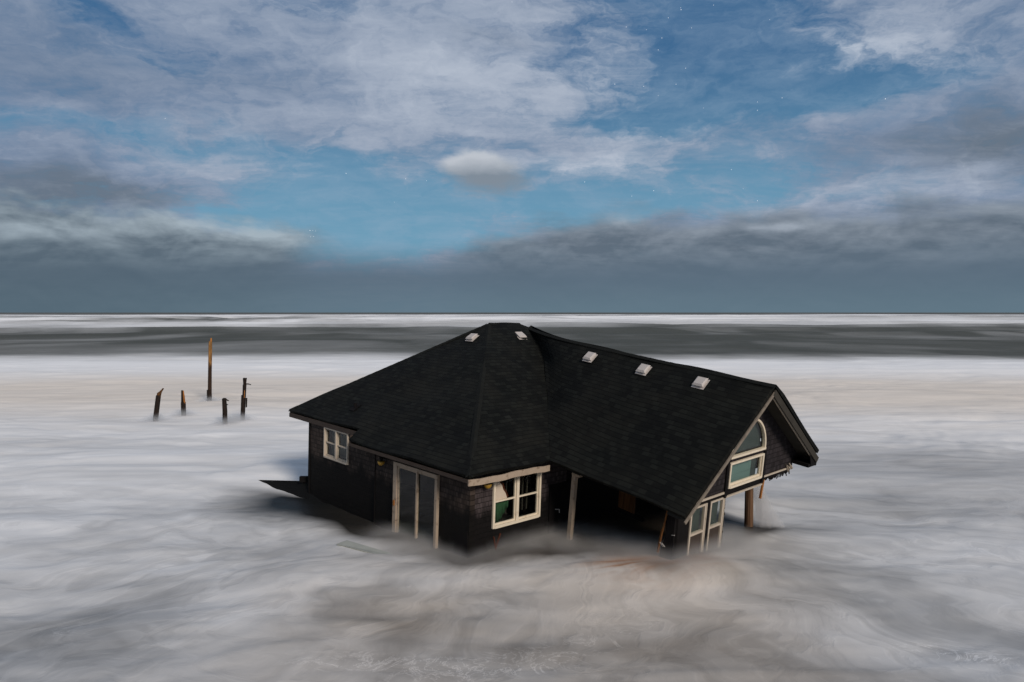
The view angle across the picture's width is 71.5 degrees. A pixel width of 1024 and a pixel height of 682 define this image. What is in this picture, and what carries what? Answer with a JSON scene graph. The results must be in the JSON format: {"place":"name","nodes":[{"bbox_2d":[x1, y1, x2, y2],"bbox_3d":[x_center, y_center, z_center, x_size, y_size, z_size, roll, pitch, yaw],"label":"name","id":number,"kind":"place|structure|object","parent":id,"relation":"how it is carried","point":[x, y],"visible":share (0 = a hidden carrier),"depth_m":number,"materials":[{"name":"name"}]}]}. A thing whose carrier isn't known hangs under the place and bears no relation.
{"place":"outdoors","nodes":[
{"label":"outdoors","id":0,"kind":"place"},
{"bbox_2d":[0,312,1023,681],"bbox_3d":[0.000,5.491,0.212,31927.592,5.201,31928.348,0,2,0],"label":"sea","id":1,"kind":"structure","parent":0,"point":[882,540],"depth_m":20.57,"materials":[{"name":"liquid"}]},
{"bbox_2d":[153,388,163,421],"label":"piling","id":2,"kind":"object","parent":1,"relation":"in","point":[157,406],"visible":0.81,"depth_m":42.41,"materials":[{"name":"brown wood"}]},
{"bbox_2d":[181,390,185,415],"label":"piling","id":3,"kind":"object","parent":1,"relation":"in","point":[183,407],"visible":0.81,"depth_m":44.73,"materials":[{"name":"brown wood"}]},
{"bbox_2d":[207,338,211,400],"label":"piling","id":4,"kind":"object","parent":1,"relation":"in","point":[209,394],"visible":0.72,"depth_m":51.59,"materials":[{"name":"brown wood"}]},
{"bbox_2d":[222,398,228,423],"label":"piling","id":5,"kind":"object","parent":1,"relation":"in","point":[224,410],"visible":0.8,"depth_m":41.20,"materials":[{"name":"brown wood"}]},
{"bbox_2d":[240,378,250,419],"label":"piling","id":6,"kind":"object","parent":1,"relation":"in","point":[243,403],"visible":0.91,"depth_m":42.42,"materials":[{"name":"brown wood"}]},
{"bbox_2d":[259,476,323,502],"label":"broken deck","id":7,"kind":"structure","parent":1,"relation":"in","point":[299,488],"depth_m":25.65,"materials":[{"name":"black wood"}]},
{"bbox_2d":[337,540,392,553],"bbox_3d":[-3.809,5.695,19.224,2.096,0.221,0.383,1,3,28],"label":"plank","id":8,"kind":"object","parent":1,"relation":"in","point":[356,546],"visible":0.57,"depth_m":19.37,"materials":[{"name":"grey wood"}]},
{"bbox_2d":[289,322,818,559],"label":"house","id":9,"kind":"structure","parent":1,"relation":"in","point":[533,431],"depth_m":20.56,"materials":[{"name":"wood"}]},
{"bbox_2d":[323,427,348,464],"bbox_3d":[-5.845,3.470,23.666,0.125,1.046,1.540,-1,4,-44],"label":"window","id":10,"kind":"structure","parent":9,"relation":"in","point":[336,458],"depth_m":23.64,"materials":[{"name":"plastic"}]},
{"bbox_2d":[392,461,439,548],"bbox_3d":[-2.778,4.780,20.383,0.170,2.320,2.100,-1,4,-44],"label":"sliding door","id":11,"kind":"structure","parent":9,"relation":"in","point":[397,465],"depth_m":20.36,"materials":[{"name":"beige wood"}]},
{"bbox_2d":[491,472,541,528],"bbox_3d":[0.142,4.388,19.975,1.860,1.447,0.125,-1,4,-44],"label":"window","id":12,"kind":"structure","parent":9,"relation":"in","point":[516,519],"depth_m":19.95,"materials":[{"name":"beige wood"}]},
{"bbox_2d":[548,481,569,533],"bbox_3d":[1.407,5.253,21.211,0.850,2.050,0.113,-1,4,-44],"label":"door","id":13,"kind":"structure","parent":9,"relation":"in","point":[558,508],"depth_m":21.18,"materials":[{"name":"wood"}]},
{"bbox_2d":[686,503,707,554],"bbox_3d":[4.672,5.118,18.254,0.690,1.910,0.150,-5,12,-40],"label":"casement window","id":14,"kind":"structure","parent":9,"relation":"in","point":[695,543],"depth_m":18.27,"materials":[{"name":"wood"}]},
{"bbox_2d":[706,497,724,550],"bbox_3d":[5.297,5.068,18.792,0.660,1.910,0.150,-5,12,-40],"label":"casement window","id":15,"kind":"structure","parent":9,"relation":"in","point":[714,533],"depth_m":18.80,"materials":[{"name":"wood"}]},
{"bbox_2d":[728,453,764,488],"bbox_3d":[6.302,3.499,19.328,1.670,0.711,0.235,-5,12,-40],"label":"window","id":16,"kind":"structure","parent":9,"relation":"in","point":[735,479],"depth_m":19.46,"materials":[{"name":"beige wood"}]},
{"bbox_2d":[731,419,765,459],"bbox_3d":[6.372,2.548,19.188,1.720,1.005,0.191,-5,12,-40],"label":"arched window","id":17,"kind":"structure","parent":9,"relation":"in","point":[752,440],"depth_m":19.50,"materials":[{"name":"beige wood"}]},
{"bbox_2d":[744,489,752,526],"bbox_3d":[7.172,5.318,21.543,0.265,2.529,0.265,0,2,0],"label":"piling","id":18,"kind":"object","parent":1,"relation":"in","point":[748,514],"visible":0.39,"depth_m":21.43,"materials":[{"name":"brown wood"}]},
{"bbox_2d":[0,0,1023,312],"label":"sky","id":19,"kind":"structure","parent":0,"point":[157,156],"materials":[{"name":"blue"}]}
]}

